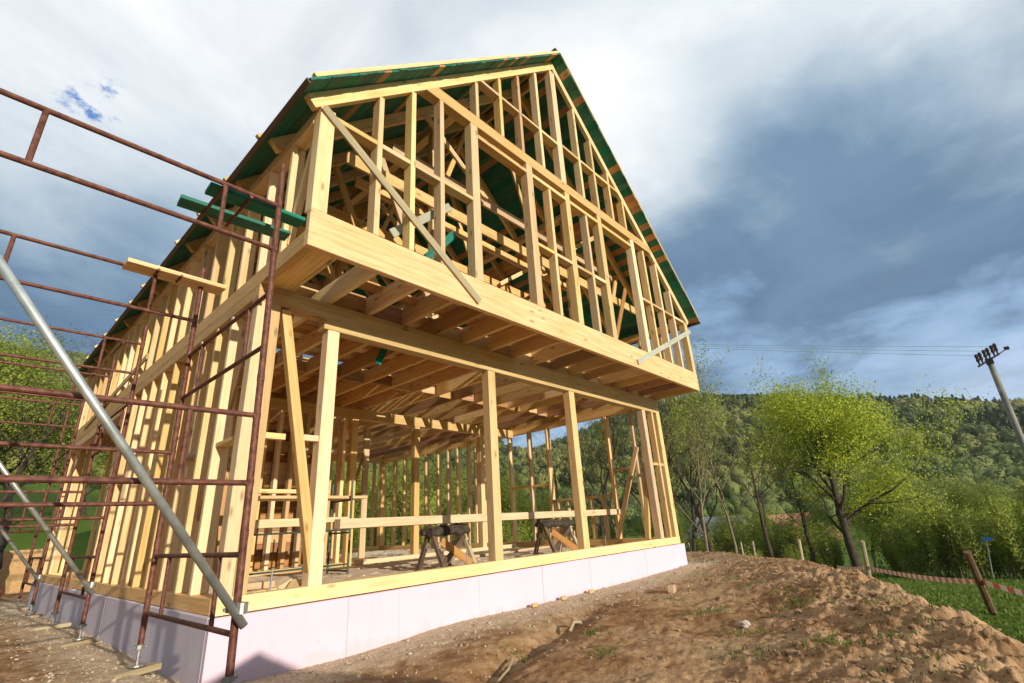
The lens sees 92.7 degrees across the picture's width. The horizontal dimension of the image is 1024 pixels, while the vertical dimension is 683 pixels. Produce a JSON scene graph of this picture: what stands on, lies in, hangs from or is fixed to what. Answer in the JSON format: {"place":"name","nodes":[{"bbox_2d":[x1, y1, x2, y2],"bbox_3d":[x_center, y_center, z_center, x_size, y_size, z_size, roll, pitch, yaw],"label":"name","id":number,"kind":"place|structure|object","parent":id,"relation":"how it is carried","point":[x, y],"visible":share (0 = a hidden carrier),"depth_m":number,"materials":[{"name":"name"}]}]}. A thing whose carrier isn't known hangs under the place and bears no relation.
{"place":"outdoors","nodes":[
{"label":"outdoors","id":0,"kind":"place"},
{"bbox_2d":[0,522,11,569],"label":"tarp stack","id":1,"kind":"object","parent":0,"point":[3,542],"visible":0.66,"depth_m":11.67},
{"bbox_2d":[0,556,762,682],"bbox_3d":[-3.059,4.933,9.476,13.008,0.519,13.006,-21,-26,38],"label":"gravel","id":2,"kind":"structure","parent":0,"point":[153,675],"depth_m":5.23,"materials":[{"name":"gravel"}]},
{"bbox_2d":[0,406,1023,682],"bbox_3d":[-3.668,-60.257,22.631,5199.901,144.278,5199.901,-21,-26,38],"label":"ground","id":3,"kind":"structure","parent":0,"point":[634,620],"depth_m":4.50,"materials":[{"name":"soil"}]},
{"bbox_2d":[0,549,42,594],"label":"osb panel","id":4,"kind":"object","parent":3,"relation":"on","point":[12,570],"visible":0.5,"depth_m":13.59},
{"bbox_2d":[0,312,61,471],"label":"leafy tree","id":5,"kind":"object","parent":3,"relation":"on","point":[14,362],"visible":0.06,"depth_m":28.68,"materials":[{"name":"green plant"}]},
{"bbox_2d":[0,396,84,614],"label":"scaffold tower","id":6,"kind":"structure","parent":3,"relation":"on","point":[38,575],"depth_m":8.98,"materials":[{"name":"metal"}]},
{"bbox_2d":[0,316,84,517],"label":"green tree","id":7,"kind":"object","parent":3,"relation":"on","point":[8,512],"visible":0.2,"depth_m":26.85,"materials":[{"name":"green plant"}]},
{"bbox_2d":[28,622,71,630],"bbox_3d":[-6.290,3.891,6.649,0.141,0.047,0.420,-12,-22,22],"label":"timber pad","id":8,"kind":"object","parent":3,"relation":"on","point":[61,625],"visible":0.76,"depth_m":6.64,"materials":[{"name":"brown wood"}]},
{"bbox_2d":[0,327,103,494],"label":"leafy tree","id":9,"kind":"object","parent":3,"relation":"on","point":[17,374],"visible":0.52,"depth_m":22.99,"materials":[{"name":"green plant"}]},
{"bbox_2d":[0,327,106,509],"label":"leafy tree","id":10,"kind":"object","parent":3,"relation":"on","point":[20,470],"visible":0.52,"depth_m":21.54,"materials":[{"name":"green plant"}]},
{"bbox_2d":[24,353,113,514],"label":"green tree","id":11,"kind":"object","parent":3,"relation":"on","point":[83,511],"visible":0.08,"depth_m":30.23,"materials":[{"name":"green plant"}]},
{"bbox_2d":[0,317,148,640],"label":"scaffold tower","id":12,"kind":"structure","parent":3,"relation":"on","point":[90,585],"depth_m":6.36,"materials":[{"name":"metal"}]},
{"bbox_2d":[53,637,98,648],"bbox_3d":[-4.848,3.362,5.435,0.139,0.043,0.364,-11,-22,19],"label":"timber pad","id":13,"kind":"object","parent":3,"relation":"on","point":[78,642],"visible":0.98,"depth_m":5.40,"materials":[{"name":"brown wood"}]},
{"bbox_2d":[103,662,161,679],"bbox_3d":[-3.051,2.662,3.934,0.140,0.046,0.362,-11,-22,19],"label":"timber pad","id":14,"kind":"object","parent":3,"relation":"on","point":[150,667],"visible":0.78,"depth_m":3.91,"materials":[{"name":"brown wood"}]},
{"bbox_2d":[0,88,285,682],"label":"scaffold tower","id":15,"kind":"structure","parent":3,"relation":"on","point":[236,608],"depth_m":3.25,"materials":[{"name":"metal"}]},
{"bbox_2d":[122,257,226,294],"bbox_3d":[-3.522,-0.671,5.132,0.220,0.043,0.892,-20,-26,37],"label":"plank","id":16,"kind":"object","parent":15,"relation":"on","point":[150,269],"visible":0.92,"depth_m":5.08,"materials":[{"name":"brown wood"}]},
{"bbox_2d":[177,194,290,240],"bbox_3d":[-2.396,-1.063,4.252,0.861,0.033,0.151,16,-28,-41],"label":"plank","id":17,"kind":"object","parent":15,"relation":"on","point":[199,207],"visible":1,"depth_m":4.21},
{"bbox_2d":[205,182,305,227],"bbox_3d":[-2.139,-1.135,4.107,0.150,0.037,0.749,-21,-26,40],"label":"plank","id":18,"kind":"object","parent":15,"relation":"on","point":[236,198],"visible":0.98,"depth_m":4.08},
{"bbox_2d":[280,461,368,516],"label":"green tree","id":19,"kind":"object","parent":3,"relation":"on","point":[334,471],"visible":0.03,"depth_m":29.24,"materials":[{"name":"green plant"}]},
{"bbox_2d":[327,462,388,545],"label":"leafy tree","id":20,"kind":"object","parent":3,"relation":"on","point":[357,488],"visible":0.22,"depth_m":27.46,"materials":[{"name":"green plant"}]},
{"bbox_2d":[26,48,700,682],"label":"timber house","id":21,"kind":"structure","parent":3,"relation":"on","point":[470,252],"depth_m":7.42,"materials":[{"name":"wood"}]},
{"bbox_2d":[215,468,229,569],"bbox_3d":[-4.523,2.856,7.709,0.200,1.907,0.031,21,-54,-42],"label":"leaning board","id":22,"kind":"object","parent":21,"relation":"on","point":[222,506],"visible":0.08,"depth_m":7.77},
{"bbox_2d":[287,579,301,587],"bbox_3d":[-2.153,2.444,4.805,0.129,0.060,0.215,-8,20,11],"label":"timber offcut","id":23,"kind":"object","parent":21,"relation":"on","point":[295,582],"visible":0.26,"depth_m":4.84,"materials":[{"name":"brown wood"}]},
{"bbox_2d":[249,481,367,575],"bbox_3d":[-3.292,2.903,7.548,0.694,1.420,2.072,-21,-26,38],"label":"trestle scaffold","id":24,"kind":"object","parent":21,"relation":"on","point":[273,523],"visible":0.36,"depth_m":7.52,"materials":[{"name":"beige wood"}]},
{"bbox_2d":[259,489,328,493],"bbox_3d":[-3.489,2.352,7.647,0.120,0.058,1.300,-19,-26,36],"label":"plank","id":25,"kind":"object","parent":24,"relation":"on","point":[277,491],"visible":0.34,"depth_m":7.47,"materials":[{"name":"brown wood"}]},
{"bbox_2d":[249,549,565,580],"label":"wood chips","id":26,"kind":"object","parent":21,"relation":"on","point":[404,569],"visible":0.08,"depth_m":8.75,"materials":[{"name":"brown wood"}]},
{"bbox_2d":[416,523,476,570],"bbox_3d":[-1.030,3.223,7.669,0.595,0.676,0.984,-16,-24,31],"label":"sawhorse","id":27,"kind":"object","parent":21,"relation":"on","point":[459,530],"visible":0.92,"depth_m":7.49,"materials":[{"name":"brown wood"}]},
{"bbox_2d":[326,517,565,529],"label":"long beam","id":28,"kind":"structure","parent":27,"relation":"on","point":[329,525],"depth_m":6.89,"materials":[{"name":"brown wood"}]},
{"bbox_2d":[444,546,549,559],"bbox_3d":[-0.218,4.589,10.622,0.199,0.048,3.508,-18,-25,34],"label":"plank","id":29,"kind":"object","parent":21,"relation":"on","point":[507,551],"visible":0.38,"depth_m":10.79,"materials":[{"name":"brown wood"}]},
{"bbox_2d":[533,518,577,554],"bbox_3d":[0.866,3.829,9.591,0.975,0.674,0.594,16,-28,-42],"label":"sawhorse","id":30,"kind":"object","parent":21,"relation":"on","point":[565,525],"visible":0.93,"depth_m":9.42,"materials":[{"name":"brown wood"}]},
{"bbox_2d":[334,509,620,528],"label":"long beam","id":31,"kind":"structure","parent":30,"relation":"on","point":[378,522],"depth_m":7.65,"materials":[{"name":"brown wood"}]},
{"bbox_2d":[357,497,391,550],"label":"willow shrub","id":32,"kind":"object","parent":3,"relation":"on","point":[388,532],"visible":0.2,"depth_m":20.70,"materials":[{"name":"green plant"}]},
{"bbox_2d":[342,457,433,547],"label":"leafy tree","id":33,"kind":"object","parent":3,"relation":"on","point":[389,492],"visible":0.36,"depth_m":26.36,"materials":[{"name":"green plant"}]},
{"bbox_2d":[366,459,430,545],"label":"green tree","id":34,"kind":"object","parent":3,"relation":"on","point":[391,476],"visible":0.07,"depth_m":31.34,"materials":[{"name":"green plant"}]},
{"bbox_2d":[398,487,436,544],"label":"willow shrub","id":35,"kind":"object","parent":3,"relation":"on","point":[432,501],"visible":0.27,"depth_m":20.12,"materials":[{"name":"green plant"}]},
{"bbox_2d":[390,449,474,544],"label":"green tree","id":36,"kind":"object","parent":3,"relation":"on","point":[432,469],"visible":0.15,"depth_m":28.65,"materials":[{"name":"green plant"}]},
{"bbox_2d":[406,462,475,544],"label":"leafy tree","id":37,"kind":"object","parent":3,"relation":"on","point":[444,504],"visible":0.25,"depth_m":25.03,"materials":[{"name":"green plant"}]},
{"bbox_2d":[0,345,1023,539],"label":"hillside forest","id":38,"kind":"object","parent":3,"relation":"on","point":[992,455],"visible":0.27,"depth_m":152.43,"materials":[{"name":"plant"}]},
{"bbox_2d":[502,521,532,541],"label":"willow shrub","id":39,"kind":"object","parent":3,"relation":"on","point":[525,536],"visible":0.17,"depth_m":19.98,"materials":[{"name":"green plant"}]},
{"bbox_2d":[11,551,1023,682],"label":"soil clods","id":40,"kind":"object","parent":3,"relation":"on","point":[973,672],"visible":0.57,"depth_m":4.02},
{"bbox_2d":[499,466,543,541],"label":"leafy tree","id":41,"kind":"object","parent":3,"relation":"on","point":[505,502],"visible":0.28,"depth_m":23.33,"materials":[{"name":"green plant"}]},
{"bbox_2d":[501,474,550,540],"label":"green tree","id":42,"kind":"object","parent":3,"relation":"on","point":[525,504],"visible":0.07,"depth_m":28.71,"materials":[{"name":"green plant"}]},
{"bbox_2d":[526,483,574,540],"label":"leafy tree","id":43,"kind":"object","parent":3,"relation":"on","point":[544,505],"visible":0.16,"depth_m":23.66,"materials":[{"name":"green plant"}]},
{"bbox_2d":[528,430,610,510],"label":"bare tree","id":44,"kind":"object","parent":3,"relation":"on","point":[555,482],"visible":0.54,"depth_m":24.86,"materials":[{"name":"green plant"}]},
{"bbox_2d":[522,413,637,538],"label":"bare tree","id":45,"kind":"object","parent":3,"relation":"on","point":[601,525],"visible":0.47,"depth_m":20.80,"materials":[{"name":"green plant"}]},
{"bbox_2d":[565,495,604,539],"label":"green tree","id":46,"kind":"object","parent":3,"relation":"on","point":[590,521],"visible":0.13,"depth_m":30.86,"materials":[{"name":"green plant"}]},
{"bbox_2d":[551,404,663,538],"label":"slender tree","id":47,"kind":"object","parent":3,"relation":"on","point":[605,475],"visible":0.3,"depth_m":23.07,"materials":[{"name":"green plant"}]},
{"bbox_2d":[589,505,634,538],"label":"green tree","id":48,"kind":"object","parent":3,"relation":"on","point":[612,534],"visible":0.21,"depth_m":31.33,"materials":[{"name":"green plant"}]},
{"bbox_2d":[534,347,707,537],"bbox_3d":[4.022,4.452,18.917,7.790,9.067,5.630,-12,-22,22],"label":"bare tree","id":49,"kind":"object","parent":3,"relation":"on","point":[636,498],"visible":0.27,"depth_m":19.06,"materials":[{"name":"green plant"}]},
{"bbox_2d":[579,379,710,526],"bbox_3d":[5.841,5.350,21.245,6.542,9.232,5.014,3,-21,-17],"label":"bare tree","id":50,"kind":"object","parent":3,"relation":"on","point":[669,459],"visible":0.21,"depth_m":21.43,"materials":[{"name":"green plant"}]},
{"bbox_2d":[630,508,684,537],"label":"green tree","id":51,"kind":"object","parent":3,"relation":"on","point":[641,531],"visible":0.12,"depth_m":29.60,"materials":[{"name":"green plant"}]},
{"bbox_2d":[620,418,696,532],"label":"slender tree","id":52,"kind":"object","parent":3,"relation":"on","point":[679,449],"visible":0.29,"depth_m":24.20,"materials":[{"name":"green plant"}]},
{"bbox_2d":[650,501,702,551],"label":"green tree","id":53,"kind":"object","parent":3,"relation":"on","point":[689,534],"visible":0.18,"depth_m":27.65,"materials":[{"name":"green plant"}]},
{"bbox_2d":[617,389,747,551],"bbox_3d":[6.388,5.795,20.240,4.645,7.480,6.427,10,-25,-33],"label":"bare tree","id":54,"kind":"object","parent":3,"relation":"on","point":[694,529],"visible":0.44,"depth_m":19.55,"materials":[{"name":"green plant"}]},
{"bbox_2d":[637,340,739,551],"bbox_3d":[6.182,3.896,16.530,4.398,7.937,4.579,3,-22,-17],"label":"slender tree","id":55,"kind":"object","parent":3,"relation":"on","point":[699,447],"visible":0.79,"depth_m":16.75,"materials":[{"name":"green plant"}]},
{"bbox_2d":[622,402,755,551],"bbox_3d":[9.047,6.476,24.074,6.360,8.976,4.875,11,-25,-33],"label":"bare tree","id":56,"kind":"object","parent":3,"relation":"on","point":[697,512],"visible":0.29,"depth_m":23.03,"materials":[{"name":"green plant"}]},
{"bbox_2d":[691,528,720,551],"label":"willow shrub","id":57,"kind":"object","parent":3,"relation":"on","point":[702,548],"visible":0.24,"depth_m":22.52,"materials":[{"name":"green plant"}]},
{"bbox_2d":[636,330,782,553],"bbox_3d":[7.831,4.108,19.244,5.424,9.789,5.648,-1,-21,-7],"label":"slender tree","id":58,"kind":"object","parent":3,"relation":"on","point":[722,501],"visible":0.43,"depth_m":18.77,"materials":[{"name":"green plant"}]},
{"bbox_2d":[688,519,732,551],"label":"willow shrub","id":59,"kind":"object","parent":3,"relation":"on","point":[716,541],"visible":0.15,"depth_m":25.14,"materials":[{"name":"green plant"}]},
{"bbox_2d":[682,515,754,551],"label":"cottage","id":60,"kind":"structure","parent":3,"relation":"on","point":[707,519],"depth_m":63.07,"materials":[{"name":"paint"}]},
{"bbox_2d":[701,502,750,551],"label":"green tree","id":61,"kind":"object","parent":3,"relation":"on","point":[723,514],"visible":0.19,"depth_m":27.93,"materials":[{"name":"green plant"}]},
{"bbox_2d":[711,512,758,555],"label":"willow shrub","id":62,"kind":"object","parent":3,"relation":"on","point":[726,536],"visible":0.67,"depth_m":23.08,"materials":[{"name":"green plant"}]},
{"bbox_2d":[685,542,797,557],"bbox_3d":[6.089,8.724,19.325,9.655,1.658,0.113,-11,-22,20],"label":"wire fence","id":63,"kind":"object","parent":3,"relation":"on","point":[689,545],"visible":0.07,"depth_m":18.42,"materials":[{"name":"grey metal"}]},
{"bbox_2d":[718,502,779,539],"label":"green tree","id":64,"kind":"object","parent":3,"relation":"on","point":[745,520],"visible":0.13,"depth_m":29.46,"materials":[{"name":"green plant"}]},
{"bbox_2d":[735,521,764,554],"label":"willow shrub","id":65,"kind":"object","parent":3,"relation":"on","point":[741,533],"visible":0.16,"depth_m":24.39,"materials":[{"name":"green plant"}]},
{"bbox_2d":[499,567,1003,682],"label":"weed tufts","id":66,"kind":"object","parent":3,"relation":"on","point":[745,632],"visible":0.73,"depth_m":4.04,"materials":[{"name":"green plant"}]},
{"bbox_2d":[684,390,826,557],"bbox_3d":[8.715,4.861,17.471,6.037,7.027,4.364,10,-24,-32],"label":"bare tree","id":67,"kind":"object","parent":3,"relation":"on","point":[764,529],"visible":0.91,"depth_m":18.09,"materials":[{"name":"green plant"}]},
{"bbox_2d":[739,500,785,551],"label":"leafy tree","id":68,"kind":"object","parent":3,"relation":"on","point":[767,517],"visible":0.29,"depth_m":25.37,"materials":[{"name":"green plant"}]},
{"bbox_2d":[747,515,793,557],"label":"willow shrub","id":69,"kind":"object","parent":3,"relation":"on","point":[775,542],"visible":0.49,"depth_m":23.17,"materials":[{"name":"green plant"}]},
{"bbox_2d":[772,511,811,560],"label":"willow shrub","id":70,"kind":"object","parent":3,"relation":"on","point":[789,539],"visible":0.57,"depth_m":22.01,"materials":[{"name":"green plant"}]},
{"bbox_2d":[781,542,808,559],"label":"willow shrub","id":71,"kind":"object","parent":3,"relation":"on","point":[790,553],"visible":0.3,"depth_m":16.23,"materials":[{"name":"green plant"}]},
{"bbox_2d":[749,512,842,552],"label":"cottage","id":72,"kind":"structure","parent":3,"relation":"on","point":[778,515],"depth_m":53.24,"materials":[{"name":"paint"}]},
{"bbox_2d":[751,437,853,562],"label":"bare tree","id":73,"kind":"object","parent":3,"relation":"on","point":[802,515],"visible":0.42,"depth_m":21.54,"materials":[{"name":"green plant"}]},
{"bbox_2d":[772,504,832,544],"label":"green tree","id":74,"kind":"object","parent":3,"relation":"on","point":[811,517],"visible":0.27,"depth_m":29.40,"materials":[{"name":"green plant"}]},
{"bbox_2d":[796,520,832,565],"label":"willow shrub","id":75,"kind":"object","parent":3,"relation":"on","point":[818,559],"visible":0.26,"depth_m":23.18,"materials":[{"name":"green plant"}]},
{"bbox_2d":[800,495,839,563],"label":"leafy tree","id":76,"kind":"object","parent":3,"relation":"on","point":[817,511],"visible":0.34,"depth_m":30.86,"materials":[{"name":"green plant"}]},
{"bbox_2d":[800,516,860,569],"bbox_3d":[14.042,8.876,21.418,2.079,2.506,1.517,-1,-21,-7],"label":"willow shrub","id":77,"kind":"object","parent":3,"relation":"on","point":[837,547],"visible":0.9,"depth_m":21.27,"materials":[{"name":"green plant"}]},
{"bbox_2d":[728,347,999,575],"bbox_3d":[13.949,4.423,20.245,7.968,9.917,8.009,0,-21,-8],"label":"leafy tree","id":78,"kind":"object","parent":3,"relation":"on","point":[821,415],"visible":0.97,"depth_m":19.98,"materials":[{"name":"green plant"}]},
{"bbox_2d":[860,541,871,575],"bbox_3d":[7.965,5.107,10.920,0.092,1.225,0.376,-8,-21,12],"label":"wooden stake","id":79,"kind":"object","parent":3,"relation":"on","point":[865,557],"visible":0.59,"depth_m":10.93,"materials":[{"name":"brown wood"}]},
{"bbox_2d":[846,493,900,567],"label":"leafy tree","id":80,"kind":"object","parent":3,"relation":"on","point":[859,536],"visible":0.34,"depth_m":27.50,"materials":[{"name":"green plant"}]},
{"bbox_2d":[860,520,909,577],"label":"willow shrub","id":81,"kind":"object","parent":3,"relation":"on","point":[888,556],"visible":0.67,"depth_m":19.52,"materials":[{"name":"green plant"}]},
{"bbox_2d":[837,457,938,567],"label":"leafy tree","id":82,"kind":"object","parent":3,"relation":"on","point":[891,500],"visible":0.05,"depth_m":28.10,"materials":[{"name":"green plant"}]},
{"bbox_2d":[874,516,929,570],"bbox_3d":[19.164,9.807,23.796,2.357,2.653,1.917,6,-22,-23],"label":"willow shrub","id":83,"kind":"object","parent":3,"relation":"on","point":[892,531],"visible":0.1,"depth_m":24.03,"materials":[{"name":"green plant"}]},
{"bbox_2d":[838,449,966,547],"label":"leafy tree","id":84,"kind":"object","parent":3,"relation":"on","point":[886,500],"visible":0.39,"depth_m":26.80,"materials":[{"name":"green plant"}]},
{"bbox_2d":[885,522,941,578],"bbox_3d":[15.241,7.856,18.376,1.488,2.060,1.830,15,-27,-40],"label":"willow shrub","id":85,"kind":"object","parent":3,"relation":"on","point":[915,549],"visible":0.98,"depth_m":18.21,"materials":[{"name":"green plant"}]},
{"bbox_2d":[876,492,963,577],"bbox_3d":[15.613,7.410,18.632,2.083,3.116,2.459,-3,-20,-1],"label":"willow shrub","id":86,"kind":"object","parent":3,"relation":"on","point":[939,521],"visible":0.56,"depth_m":18.36,"materials":[{"name":"green plant"}]},
{"bbox_2d":[898,493,955,570],"bbox_3d":[20.061,9.270,23.892,2.837,3.596,2.404,7,-23,-27],"label":"willow shrub","id":87,"kind":"object","parent":3,"relation":"on","point":[908,520],"visible":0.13,"depth_m":23.52,"materials":[{"name":"green plant"}]},
{"bbox_2d":[916,468,996,547],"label":"leafy tree","id":88,"kind":"object","parent":3,"relation":"on","point":[960,497],"visible":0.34,"depth_m":26.92,"materials":[{"name":"green plant"}]},
{"bbox_2d":[923,506,993,579],"bbox_3d":[16.031,7.151,17.522,1.593,2.632,2.183,-6,-21,7],"label":"willow shrub","id":89,"kind":"object","parent":3,"relation":"on","point":[961,542],"visible":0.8,"depth_m":17.20,"materials":[{"name":"green plant"}]},
{"bbox_2d":[935,501,989,569],"bbox_3d":[21.466,9.105,22.989,2.729,3.290,1.992,8,-23,-28],"label":"willow shrub","id":90,"kind":"object","parent":3,"relation":"on","point":[967,510],"visible":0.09,"depth_m":23.22,"materials":[{"name":"green plant"}]},
{"bbox_2d":[963,550,996,614],"bbox_3d":[6.940,3.621,7.213,0.598,1.025,0.094,15,-27,-40],"label":"wooden stake","id":91,"kind":"object","parent":3,"relation":"on","point":[986,597],"visible":0.79,"depth_m":7.18,"materials":[{"name":"brown wood"}]},
{"bbox_2d":[837,565,1023,595],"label":"barrier tape","id":92,"kind":"object","parent":91,"relation":"attached to","point":[973,582],"visible":0.85,"depth_m":8.17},
{"bbox_2d":[944,511,1021,578],"bbox_3d":[17.338,7.409,17.894,2.218,2.497,1.804,-12,-22,22],"label":"willow shrub","id":93,"kind":"object","parent":3,"relation":"on","point":[996,568],"visible":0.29,"depth_m":17.58,"materials":[{"name":"green plant"}]},
{"bbox_2d":[981,537,993,578],"bbox_3d":[15.579,7.138,15.912,0.223,1.415,0.558,-3,-20,0],"label":"road sign","id":94,"kind":"object","parent":3,"relation":"on","point":[986,539],"visible":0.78,"depth_m":15.95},
{"bbox_2d":[956,476,1023,555],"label":"leafy tree","id":95,"kind":"object","parent":3,"relation":"on","point":[989,489],"visible":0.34,"depth_m":25.46,"materials":[{"name":"green plant"}]},
{"bbox_2d":[965,493,1023,579],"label":"willow shrub","id":96,"kind":"object","parent":3,"relation":"on","point":[1010,543],"visible":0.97,"depth_m":16.64,"materials":[{"name":"green plant"}]},
{"bbox_2d":[974,343,1023,455],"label":"utility pole","id":97,"kind":"object","parent":3,"relation":"on","point":[1016,427],"visible":1,"depth_m":25.74,"materials":[{"name":"concrete"}]},
{"bbox_2d":[2,305,937,350],"bbox_3d":[-17.502,-2.335,32.536,85.273,14.727,0.025,-5,-21,5],"label":"power line","id":98,"kind":"object","parent":97,"relation":"attached to","point":[637,344],"visible":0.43,"depth_m":27.32,"materials":[{"name":"metal"}]},
{"bbox_2d":[0,299,974,355],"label":"power line","id":99,"kind":"object","parent":97,"relation":"attached to","point":[637,345],"visible":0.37,"depth_m":27.26,"materials":[{"name":"metal"}]},
{"bbox_2d":[8,311,989,346],"bbox_3d":[-17.282,-2.131,32.414,85.693,13.820,0.025,-5,-21,5],"label":"power line","id":100,"kind":"object","parent":97,"relation":"attached to","point":[757,345],"visible":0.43,"depth_m":26.79,"materials":[{"name":"metal"}]},
{"bbox_2d":[988,494,1023,541],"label":"willow shrub","id":101,"kind":"object","parent":3,"relation":"on","point":[1019,516],"visible":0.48,"depth_m":17.28,"materials":[{"name":"green plant"}]},
{"bbox_2d":[999,475,1023,537],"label":"leafy tree","id":102,"kind":"object","parent":3,"relation":"on","point":[1019,497],"visible":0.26,"depth_m":26.05,"materials":[{"name":"green plant"}]},
{"bbox_2d":[0,0,1023,448],"label":"sky","id":103,"kind":"structure","parent":0,"point":[830,176],"materials":[{"name":"grey"}]},
{"bbox_2d":[865,568,1023,643],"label":"meadow grass","id":104,"kind":"structure","parent":0,"point":[1018,602],"depth_m":9.34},
{"bbox_3d":[-2.378,2.542,4.846,0.128,0.060,0.298,8,-22,-27],"label":"timber offcut","id":105,"kind":"object","parent":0,"visible":0},
{"bbox_2d":[271,575,297,588],"bbox_3d":[-2.317,2.461,4.957,0.132,0.060,0.247,-11,-3,20],"label":"timber offcut","id":106,"kind":"object","parent":105,"relation":"on","point":[283,582],"visible":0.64,"depth_m":4.93,"materials":[{"name":"brown wood"}]},
{"bbox_2d":[247,580,274,589],"bbox_3d":[-2.539,2.408,4.814,0.344,0.060,0.129,14,-27,-39],"label":"timber offcut","id":107,"kind":"object","parent":106,"relation":"on","point":[258,585],"visible":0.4,"depth_m":4.80,"materials":[{"name":"brown wood"}]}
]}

